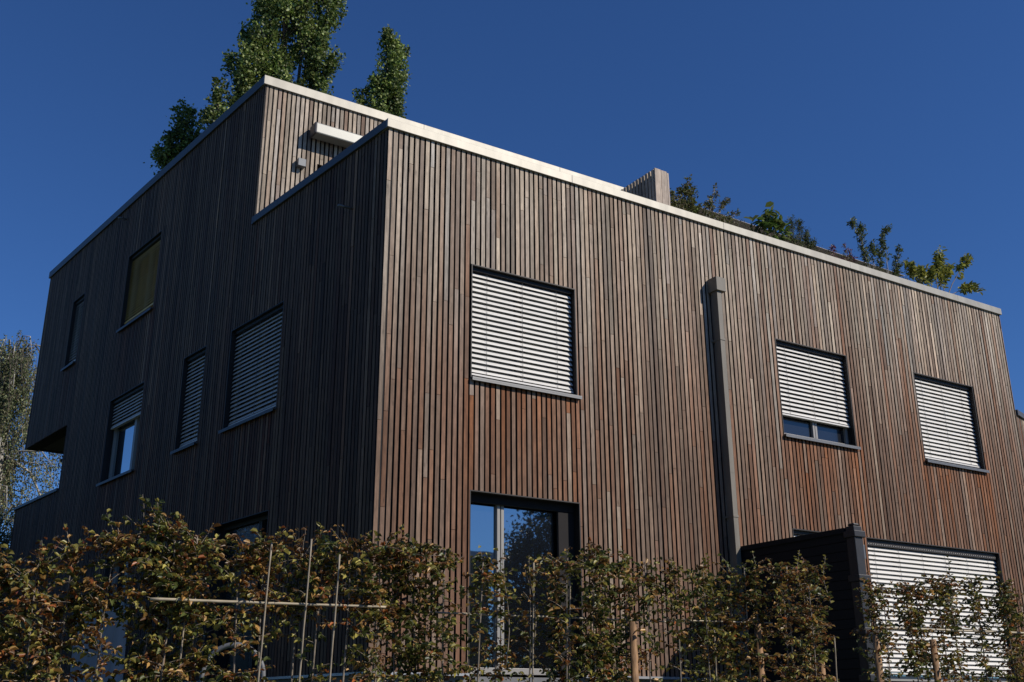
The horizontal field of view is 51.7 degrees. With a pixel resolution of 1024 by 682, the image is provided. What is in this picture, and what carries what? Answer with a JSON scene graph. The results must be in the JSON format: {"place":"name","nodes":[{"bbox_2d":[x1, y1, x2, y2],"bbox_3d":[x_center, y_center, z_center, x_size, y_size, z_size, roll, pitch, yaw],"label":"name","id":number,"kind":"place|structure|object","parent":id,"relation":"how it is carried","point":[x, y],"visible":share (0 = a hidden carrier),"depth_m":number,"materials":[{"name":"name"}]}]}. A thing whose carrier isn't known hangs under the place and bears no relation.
{"place":"outdoors","nodes":[
{"label":"outdoors","id":0,"kind":"place"},
{"bbox_2d":[0,0,1023,547],"label":"sky","id":1,"kind":"structure","parent":0,"point":[908,115],"materials":[{"name":"blue"}]},
{"bbox_3d":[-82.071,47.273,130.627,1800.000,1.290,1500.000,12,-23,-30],"label":"ground","id":2,"kind":"structure","parent":0,"visible":0},
{"bbox_2d":[0,510,11,593],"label":"dense tree","id":3,"kind":"object","parent":2,"relation":"on","point":[5,541],"visible":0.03,"depth_m":26.42,"materials":[{"name":"green plant"}]},
{"bbox_2d":[0,544,45,679],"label":"hedge sapling","id":4,"kind":"object","parent":2,"relation":"on","point":[5,640],"visible":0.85,"depth_m":4.76,"materials":[{"name":"green plant"}]},
{"bbox_2d":[0,330,61,594],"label":"birch tree","id":5,"kind":"object","parent":2,"relation":"on","point":[14,364],"visible":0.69,"depth_m":29.34,"materials":[{"name":"green plant"}]},
{"bbox_2d":[0,537,82,681],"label":"hedge sapling","id":6,"kind":"object","parent":2,"relation":"on","point":[40,566],"visible":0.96,"depth_m":4.80,"materials":[{"name":"green plant"}]},
{"bbox_2d":[28,452,62,497],"bbox_3d":[-13.115,6.415,31.641,3.828,9.616,4.196,-11,-22,28],"label":"birch tree","id":7,"kind":"object","parent":2,"relation":"on","point":[53,472],"visible":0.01,"depth_m":31.79,"materials":[{"name":"green plant"}]},
{"bbox_2d":[45,657,57,681],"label":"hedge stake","id":8,"kind":"object","parent":2,"relation":"on","point":[47,671],"depth_m":4.85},
{"bbox_2d":[6,524,115,681],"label":"hedge sapling","id":9,"kind":"object","parent":2,"relation":"on","point":[69,623],"visible":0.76,"depth_m":4.98,"materials":[{"name":"green plant"}]},
{"bbox_2d":[64,509,162,681],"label":"hedge sapling","id":10,"kind":"object","parent":2,"relation":"on","point":[118,541],"visible":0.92,"depth_m":5.01,"materials":[{"name":"green plant"}]},
{"bbox_2d":[125,494,148,574],"bbox_3d":[-1.851,0.955,5.228,0.095,0.400,0.078,-2,-19,4],"label":"hedge shoot","id":11,"kind":"object","parent":10,"relation":"attached to","point":[143,514],"visible":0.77,"depth_m":5.24,"materials":[{"name":"green plant"}]},
{"bbox_2d":[109,498,210,681],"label":"hedge sapling","id":12,"kind":"object","parent":2,"relation":"on","point":[136,648],"visible":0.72,"depth_m":5.10,"materials":[{"name":"green plant"}]},
{"bbox_2d":[140,502,162,572],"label":"hedge shoot","id":13,"kind":"object","parent":12,"relation":"attached to","point":[157,516],"visible":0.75,"depth_m":5.18,"materials":[{"name":"green plant"}]},
{"bbox_2d":[153,622,166,681],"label":"hedge stake","id":14,"kind":"object","parent":2,"relation":"on","point":[161,631],"visible":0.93,"depth_m":5.07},
{"bbox_2d":[120,497,220,681],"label":"hedge sapling","id":15,"kind":"object","parent":2,"relation":"on","point":[177,610],"visible":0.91,"depth_m":5.12,"materials":[{"name":"green plant"}]},
{"bbox_2d":[143,97,203,174],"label":"poplar tree","id":16,"kind":"object","parent":2,"relation":"on","point":[167,153],"visible":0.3,"depth_m":47.74,"materials":[{"name":"green plant"}]},
{"bbox_2d":[177,616,184,675],"bbox_3d":[-1.605,2.264,4.822,0.050,2.140,0.013,9,-21,-24],"label":"bamboo cane","id":17,"kind":"object","parent":2,"relation":"on","point":[180,657],"visible":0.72,"depth_m":5.11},
{"bbox_2d":[139,511,238,681],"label":"hedge sapling","id":18,"kind":"object","parent":2,"relation":"on","point":[200,544],"visible":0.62,"depth_m":5.20,"materials":[{"name":"green plant"}]},
{"bbox_2d":[199,642,265,681],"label":"garden hoop","id":19,"kind":"object","parent":2,"relation":"on","point":[226,646],"visible":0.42,"depth_m":11.44,"materials":[{"name":"grey metal"}]},
{"bbox_2d":[191,534,285,681],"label":"hedge sapling","id":20,"kind":"object","parent":2,"relation":"on","point":[242,590],"visible":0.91,"depth_m":5.22,"materials":[{"name":"green plant"}]},
{"bbox_2d":[257,543,272,681],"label":"bamboo cane","id":21,"kind":"object","parent":2,"relation":"on","point":[258,677],"visible":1,"depth_m":5.19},
{"bbox_2d":[223,526,313,681],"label":"hedge sapling","id":22,"kind":"object","parent":2,"relation":"on","point":[276,592],"visible":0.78,"depth_m":5.34,"materials":[{"name":"green plant"}]},
{"bbox_2d":[196,0,347,131],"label":"poplar tree","id":23,"kind":"object","parent":2,"relation":"on","point":[257,47],"visible":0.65,"depth_m":47.25,"materials":[{"name":"green plant"}]},
{"bbox_2d":[261,526,340,681],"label":"hedge sapling","id":24,"kind":"object","parent":2,"relation":"on","point":[300,580],"visible":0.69,"depth_m":5.45,"materials":[{"name":"green plant"}]},
{"bbox_2d":[298,539,312,681],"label":"bamboo cane","id":25,"kind":"object","parent":2,"relation":"on","point":[299,677],"visible":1,"depth_m":5.27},
{"bbox_2d":[287,522,370,681],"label":"hedge sapling","id":26,"kind":"object","parent":2,"relation":"on","point":[328,577],"visible":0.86,"depth_m":5.42,"materials":[{"name":"green plant"}]},
{"bbox_2d":[329,554,340,681],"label":"bamboo cane","id":27,"kind":"object","parent":2,"relation":"on","point":[334,618],"visible":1,"depth_m":5.32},
{"bbox_2d":[308,525,395,681],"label":"hedge sapling","id":28,"kind":"object","parent":2,"relation":"on","point":[346,658],"visible":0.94,"depth_m":5.43,"materials":[{"name":"green plant"}]},
{"bbox_2d":[150,597,386,608],"bbox_3d":[-1.184,1.302,5.252,1.170,0.016,0.017,8,-21,-22],"label":"bamboo rail","id":29,"kind":"object","parent":28,"relation":"attached to","point":[250,602],"visible":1,"depth_m":5.22,"materials":[{"name":"wood"}]},
{"bbox_2d":[352,24,411,118],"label":"poplar tree","id":30,"kind":"object","parent":2,"relation":"on","point":[385,93],"visible":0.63,"depth_m":51.33,"materials":[{"name":"green plant"}]},
{"bbox_2d":[338,524,426,681],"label":"hedge sapling","id":31,"kind":"object","parent":2,"relation":"on","point":[360,675],"visible":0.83,"depth_m":5.51,"materials":[{"name":"green plant"}]},
{"bbox_2d":[350,532,432,681],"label":"hedge sapling","id":32,"kind":"object","parent":2,"relation":"on","point":[397,595],"visible":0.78,"depth_m":5.57,"materials":[{"name":"green plant"}]},
{"bbox_2d":[385,533,442,681],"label":"hedge sapling","id":33,"kind":"object","parent":2,"relation":"on","point":[414,659],"visible":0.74,"depth_m":5.56,"materials":[{"name":"green plant"}]},
{"bbox_2d":[413,543,469,681],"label":"hedge sapling","id":34,"kind":"object","parent":2,"relation":"on","point":[436,592],"visible":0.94,"depth_m":5.62,"materials":[{"name":"green plant"}]},
{"bbox_2d":[454,546,511,681],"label":"hedge sapling","id":35,"kind":"object","parent":2,"relation":"on","point":[486,563],"visible":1,"depth_m":5.73,"materials":[{"name":"green plant"}]},
{"bbox_2d":[467,558,526,681],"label":"hedge sapling","id":36,"kind":"object","parent":2,"relation":"on","point":[498,613],"visible":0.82,"depth_m":5.79,"materials":[{"name":"green plant"}]},
{"bbox_2d":[500,549,514,665],"bbox_3d":[-0.029,1.459,5.808,0.092,0.620,0.068,12,-23,-30],"label":"hedge shoot","id":37,"kind":"object","parent":36,"relation":"attached to","point":[508,652],"visible":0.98,"depth_m":5.79,"materials":[{"name":"green plant"}]},
{"bbox_2d":[368,609,684,622],"bbox_3d":[0.137,1.551,5.957,1.950,0.021,0.016,8,-21,-22],"label":"bamboo rail","id":38,"kind":"object","parent":36,"relation":"attached to","point":[482,614],"visible":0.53,"depth_m":5.94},
{"bbox_2d":[0,75,1023,681],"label":"house","id":39,"kind":"structure","parent":2,"relation":"on","point":[272,305],"depth_m":15.80,"materials":[{"name":"wood"}]},
{"bbox_2d":[60,293,84,371],"bbox_3d":[-9.452,-0.166,23.128,0.352,1.634,0.779,15,-25,-38],"label":"window","id":40,"kind":"structure","parent":39,"relation":"in","point":[75,324],"depth_m":23.32,"materials":[{"name":"black glass"}]},
{"bbox_2d":[69,604,131,681],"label":"window","id":41,"kind":"structure","parent":39,"relation":"in","point":[114,634],"depth_m":15.07,"materials":[{"name":"glass"}]},
{"bbox_2d":[103,551,132,606],"bbox_3d":[-6.627,4.714,17.946,0.298,2.180,1.300,15,-25,-38],"label":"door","id":42,"kind":"structure","parent":39,"relation":"in","point":[107,570],"depth_m":18.54,"materials":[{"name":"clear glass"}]},
{"bbox_2d":[96,381,144,486],"bbox_3d":[-7.081,1.751,19.495,0.352,1.669,1.709,15,-25,-38],"label":"window","id":43,"kind":"structure","parent":39,"relation":"in","point":[120,448],"depth_m":19.79,"materials":[{"name":"grey glass"}]},
{"bbox_2d":[116,230,161,332],"bbox_3d":[-7.087,-1.103,20.490,0.352,1.634,1.689,15,-25,-38],"label":"window","id":44,"kind":"structure","parent":39,"relation":"in","point":[140,284],"depth_m":20.74,"materials":[{"name":"yellow glass"}]},
{"bbox_2d":[170,345,206,454],"bbox_3d":[-5.174,0.995,17.368,0.352,1.669,0.919,15,-25,-38],"label":"window","id":45,"kind":"structure","parent":39,"relation":"in","point":[189,410],"depth_m":17.51,"materials":[{"name":"grey glass"}]},
{"bbox_2d":[203,510,268,680],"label":"door","id":46,"kind":"structure","parent":39,"relation":"in","point":[240,526],"depth_m":15.01,"materials":[{"name":"black"}]},
{"bbox_2d":[218,301,283,433],"bbox_3d":[-3.774,0.440,15.806,0.352,1.669,1.719,15,-25,-38],"label":"window","id":47,"kind":"structure","parent":39,"relation":"in","point":[255,345],"depth_m":15.95,"materials":[{"name":"grey glass"}]},
{"bbox_2d":[469,264,581,398],"bbox_3d":[0.130,-0.077,14.428,1.739,1.639,0.352,12,-23,-30],"label":"window","id":48,"kind":"structure","parent":39,"relation":"in","point":[522,335],"depth_m":14.44,"materials":[{"name":"white glass"}]},
{"bbox_2d":[468,490,583,675],"bbox_3d":[0.113,3.065,13.337,1.688,2.180,0.298,12,-23,-30],"label":"door","id":49,"kind":"structure","parent":39,"relation":"in","point":[521,533],"depth_m":13.40,"materials":[{"name":"clear glass"}]},
{"bbox_2d":[621,168,669,205],"bbox_3d":[2.169,-1.808,17.253,0.292,1.753,0.980,12,-23,-30],"label":"roof screen","id":50,"kind":"object","parent":39,"relation":"on","point":[653,184],"visible":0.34,"depth_m":17.11,"materials":[{"name":"wood"}]},
{"bbox_2d":[792,528,820,536],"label":"window","id":51,"kind":"structure","parent":39,"relation":"in","point":[795,532],"depth_m":16.17,"materials":[{"name":"grey glass"}]},
{"bbox_2d":[774,338,860,449],"bbox_3d":[4.894,0.908,17.292,1.719,1.639,0.352,12,-23,-30],"label":"window","id":52,"kind":"structure","parent":39,"relation":"in","point":[815,394],"depth_m":17.35,"materials":[{"name":"white"}]},
{"bbox_2d":[866,537,1018,681],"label":"door","id":53,"kind":"structure","parent":39,"relation":"in","point":[895,561],"depth_m":17.54,"materials":[{"name":"white glass"}]},
{"bbox_2d":[913,372,989,472],"bbox_3d":[7.779,1.505,19.025,1.723,1.639,0.352,12,-23,-30],"label":"window","id":54,"kind":"structure","parent":39,"relation":"in","point":[950,433],"depth_m":19.09,"materials":[{"name":"white glass"}]},
{"bbox_2d":[1015,409,1023,459],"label":"neighbour wall","id":55,"kind":"structure","parent":39,"relation":"attached to","point":[1020,418],"depth_m":20.20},
{"bbox_3d":[5.724,-0.697,19.113,7.800,0.860,0.550,12,-23,-30],"label":"roof planter","id":56,"kind":"object","parent":39,"relation":"on","visible":0},
{"bbox_2d":[669,174,702,215],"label":"roof shrub","id":57,"kind":"object","parent":56,"relation":"in","point":[686,191],"visible":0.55,"depth_m":17.87,"materials":[{"name":"green plant"}]},
{"bbox_2d":[670,193,746,229],"bbox_3d":[3.227,-1.974,17.904,2.061,0.776,0.746,12,-23,-30],"label":"ground cover","id":58,"kind":"object","parent":56,"relation":"in","point":[713,215],"visible":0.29,"depth_m":18.07,"materials":[{"name":"green plant"}]},
{"bbox_2d":[700,182,740,224],"bbox_3d":[3.534,-2.118,18.224,1.019,1.281,0.309,12,-23,-30],"label":"roof shrub","id":59,"kind":"object","parent":56,"relation":"in","point":[724,202],"visible":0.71,"depth_m":18.26,"materials":[{"name":"green plant"}]},
{"bbox_2d":[743,201,792,240],"bbox_3d":[4.588,-1.874,18.807,0.540,1.194,0.901,-16,-25,38],"label":"leafy plant","id":60,"kind":"object","parent":56,"relation":"in","point":[768,221],"visible":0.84,"depth_m":18.88,"materials":[{"name":"green plant"}]},
{"bbox_2d":[750,228,827,254],"bbox_3d":[4.945,-1.601,18.994,2.147,0.780,0.586,12,-23,-30],"label":"ground cover","id":61,"kind":"object","parent":56,"relation":"in","point":[794,241],"visible":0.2,"depth_m":19.00,"materials":[{"name":"green plant"}]},
{"bbox_2d":[781,214,817,249],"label":"feathery shrub","id":62,"kind":"object","parent":56,"relation":"in","point":[805,238],"visible":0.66,"depth_m":19.28,"materials":[{"name":"green plant"}]},
{"bbox_2d":[828,243,858,262],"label":"purple plant","id":63,"kind":"object","parent":56,"relation":"in","point":[845,250],"visible":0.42,"depth_m":19.84,"materials":[{"name":"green plant"}]},
{"bbox_2d":[846,216,885,270],"bbox_3d":[6.824,-1.583,20.227,0.923,1.569,0.288,12,-23,-30],"label":"white stemmed shrub","id":64,"kind":"object","parent":56,"relation":"in","point":[871,246],"visible":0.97,"depth_m":20.27,"materials":[{"name":"green plant"}]},
{"bbox_2d":[830,247,925,284],"bbox_3d":[6.922,-1.192,20.173,2.852,0.773,0.689,12,-23,-30],"label":"ground cover","id":65,"kind":"object","parent":56,"relation":"in","point":[875,265],"visible":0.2,"depth_m":20.10,"materials":[{"name":"green plant"}]},
{"bbox_2d":[876,223,903,275],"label":"white stemmed shrub","id":66,"kind":"object","parent":56,"relation":"in","point":[882,240],"visible":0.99,"depth_m":20.64,"materials":[{"name":"green plant"}]},
{"bbox_2d":[901,245,985,295],"bbox_3d":[8.727,-1.250,21.375,2.459,1.699,0.370,12,-23,-30],"label":"magnolia","id":67,"kind":"object","parent":56,"relation":"in","point":[942,274],"visible":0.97,"depth_m":21.38,"materials":[{"name":"green plant"}]},
{"bbox_2d":[506,559,552,681],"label":"hedge sapling","id":68,"kind":"object","parent":2,"relation":"on","point":[523,636],"visible":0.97,"depth_m":5.86,"materials":[{"name":"green plant"}]},
{"bbox_2d":[525,556,539,646],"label":"hedge shoot","id":69,"kind":"object","parent":68,"relation":"attached to","point":[535,620],"visible":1,"depth_m":5.89,"materials":[{"name":"green plant"}]},
{"bbox_2d":[532,562,533,681],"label":"bamboo cane","id":70,"kind":"object","parent":2,"relation":"on","point":[533,634],"visible":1,"depth_m":5.83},
{"bbox_2d":[529,547,584,681],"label":"hedge sapling","id":71,"kind":"object","parent":2,"relation":"on","point":[552,672],"visible":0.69,"depth_m":6.00,"materials":[{"name":"green plant"}]},
{"bbox_2d":[540,551,590,681],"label":"hedge sapling","id":72,"kind":"object","parent":2,"relation":"on","point":[569,566],"visible":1,"depth_m":5.85,"materials":[{"name":"green plant"}]},
{"bbox_2d":[568,573,570,681],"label":"bamboo cane","id":73,"kind":"object","parent":2,"relation":"on","point":[569,617],"visible":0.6,"depth_m":5.98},
{"bbox_2d":[571,537,618,681],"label":"hedge sapling","id":74,"kind":"object","parent":2,"relation":"on","point":[592,638],"visible":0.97,"depth_m":5.96,"materials":[{"name":"green plant"}]},
{"bbox_2d":[575,548,630,681],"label":"hedge sapling","id":75,"kind":"object","parent":2,"relation":"on","point":[603,638],"visible":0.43,"depth_m":6.08,"materials":[{"name":"green plant"}]},
{"bbox_2d":[601,546,650,681],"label":"hedge sapling","id":76,"kind":"object","parent":2,"relation":"on","point":[624,572],"visible":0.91,"depth_m":6.10,"materials":[{"name":"green plant"}]},
{"bbox_2d":[629,621,638,681],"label":"hedge stake","id":77,"kind":"object","parent":2,"relation":"on","point":[633,652],"visible":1,"depth_m":6.00,"materials":[{"name":"wood"}]},
{"bbox_2d":[626,557,669,681],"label":"hedge sapling","id":78,"kind":"object","parent":2,"relation":"on","point":[648,598],"visible":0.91,"depth_m":6.17,"materials":[{"name":"green plant"}]},
{"bbox_2d":[653,557,705,681],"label":"hedge sapling","id":79,"kind":"object","parent":2,"relation":"on","point":[675,603],"visible":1,"depth_m":6.21,"materials":[{"name":"green plant"}]},
{"bbox_2d":[678,556,735,681],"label":"hedge sapling","id":80,"kind":"object","parent":2,"relation":"on","point":[697,582],"visible":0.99,"depth_m":6.24,"materials":[{"name":"green plant"}]},
{"bbox_2d":[678,561,736,681],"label":"hedge sapling","id":81,"kind":"object","parent":2,"relation":"on","point":[701,603],"visible":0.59,"depth_m":6.33,"materials":[{"name":"green plant"}]},
{"bbox_2d":[702,553,717,597],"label":"hedge shoot","id":82,"kind":"object","parent":81,"relation":"attached to","point":[707,570],"visible":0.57,"depth_m":6.41,"materials":[{"name":"green plant"}]},
{"bbox_2d":[709,553,765,681],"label":"hedge sapling","id":83,"kind":"object","parent":2,"relation":"on","point":[731,598],"visible":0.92,"depth_m":6.36,"materials":[{"name":"green plant"}]},
{"bbox_2d":[743,567,750,676],"bbox_3d":[1.411,2.545,6.114,0.070,2.440,0.012,8,-21,-23],"label":"bamboo cane","id":84,"kind":"object","parent":2,"relation":"on","point":[747,629],"visible":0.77,"depth_m":6.40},
{"bbox_2d":[736,551,781,681],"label":"hedge sapling","id":85,"kind":"object","parent":2,"relation":"on","point":[753,580],"visible":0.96,"depth_m":6.40,"materials":[{"name":"green plant"}]},
{"bbox_2d":[754,624,765,681],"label":"hedge stake","id":86,"kind":"object","parent":2,"relation":"on","point":[759,647],"visible":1,"depth_m":6.33,"materials":[{"name":"wood"}]},
{"bbox_2d":[666,619,772,623],"bbox_3d":[1.250,1.684,6.349,0.722,0.012,0.012,6,-20,-18],"label":"bamboo rail","id":87,"kind":"object","parent":86,"relation":"attached to","point":[716,621],"visible":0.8,"depth_m":6.33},
{"bbox_2d":[759,561,814,681],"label":"hedge sapling","id":88,"kind":"object","parent":2,"relation":"on","point":[786,676],"visible":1,"depth_m":6.39,"materials":[{"name":"green plant"}]},
{"bbox_2d":[740,523,875,681],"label":"privacy screen","id":89,"kind":"object","parent":2,"relation":"on","point":[843,550],"visible":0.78,"depth_m":13.62,"materials":[{"name":"wood"}]},
{"bbox_2d":[779,558,838,681],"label":"hedge sapling","id":90,"kind":"object","parent":2,"relation":"on","point":[808,632],"visible":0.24,"depth_m":6.68,"materials":[{"name":"green plant"}]},
{"bbox_2d":[794,550,808,602],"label":"hedge shoot","id":91,"kind":"object","parent":90,"relation":"attached to","point":[797,576],"visible":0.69,"depth_m":6.67,"materials":[{"name":"green plant"}]},
{"bbox_2d":[819,554,833,602],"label":"hedge shoot","id":92,"kind":"object","parent":90,"relation":"attached to","point":[826,587],"visible":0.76,"depth_m":6.67,"materials":[{"name":"green plant"}]},
{"bbox_2d":[787,556,834,681],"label":"hedge sapling","id":93,"kind":"object","parent":2,"relation":"on","point":[811,618],"visible":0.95,"depth_m":6.49,"materials":[{"name":"green plant"}]},
{"bbox_2d":[818,661,826,681],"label":"hedge stake","id":94,"kind":"object","parent":2,"relation":"on","point":[821,669],"visible":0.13,"depth_m":6.47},
{"bbox_2d":[834,638,837,681],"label":"bamboo cane","id":95,"kind":"object","parent":2,"relation":"on","point":[835,661],"visible":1,"depth_m":6.58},
{"bbox_2d":[850,571,898,681],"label":"hedge sapling","id":96,"kind":"object","parent":2,"relation":"on","point":[869,601],"visible":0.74,"depth_m":6.86,"materials":[{"name":"green plant"}]},
{"bbox_2d":[872,634,883,681],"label":"hedge stake","id":97,"kind":"object","parent":2,"relation":"on","point":[878,659],"visible":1,"depth_m":6.66,"materials":[{"name":"wood"}]},
{"bbox_2d":[867,583,903,681],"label":"hedge sapling","id":98,"kind":"object","parent":2,"relation":"on","point":[880,590],"visible":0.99,"depth_m":6.73,"materials":[{"name":"green plant"}]},
{"bbox_2d":[883,581,940,681],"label":"hedge sapling","id":99,"kind":"object","parent":2,"relation":"on","point":[911,648],"visible":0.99,"depth_m":6.84,"materials":[{"name":"green plant"}]},
{"bbox_2d":[895,573,945,681],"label":"hedge sapling","id":100,"kind":"object","parent":2,"relation":"on","point":[917,596],"visible":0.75,"depth_m":6.95,"materials":[{"name":"green plant"}]},
{"bbox_2d":[879,626,1023,633],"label":"bamboo rail","id":101,"kind":"object","parent":100,"relation":"attached to","point":[951,630],"visible":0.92,"depth_m":7.00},
{"bbox_2d":[929,639,941,681],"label":"hedge stake","id":102,"kind":"object","parent":2,"relation":"on","point":[936,669],"visible":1,"depth_m":6.84,"materials":[{"name":"wood"}]},
{"bbox_2d":[920,573,967,681],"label":"hedge sapling","id":103,"kind":"object","parent":2,"relation":"on","point":[942,597],"visible":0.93,"depth_m":7.00,"materials":[{"name":"green plant"}]},
{"bbox_2d":[946,555,958,624],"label":"hedge shoot","id":104,"kind":"object","parent":103,"relation":"attached to","point":[953,620],"visible":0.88,"depth_m":7.09,"materials":[{"name":"green plant"}]},
{"bbox_2d":[921,575,975,681],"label":"hedge sapling","id":105,"kind":"object","parent":2,"relation":"on","point":[959,664],"visible":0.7,"depth_m":7.05,"materials":[{"name":"green plant"}]},
{"bbox_2d":[953,575,1002,681],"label":"hedge sapling","id":106,"kind":"object","parent":2,"relation":"on","point":[976,598],"visible":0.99,"depth_m":7.14,"materials":[{"name":"green plant"}]},
{"bbox_2d":[979,571,1023,681],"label":"hedge sapling","id":107,"kind":"object","parent":2,"relation":"on","point":[1003,604],"visible":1,"depth_m":7.14,"materials":[{"name":"green plant"}]},
{"bbox_2d":[988,580,1023,681],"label":"hedge sapling","id":108,"kind":"object","parent":2,"relation":"on","point":[1011,619],"visible":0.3,"depth_m":7.30,"materials":[{"name":"green plant"}]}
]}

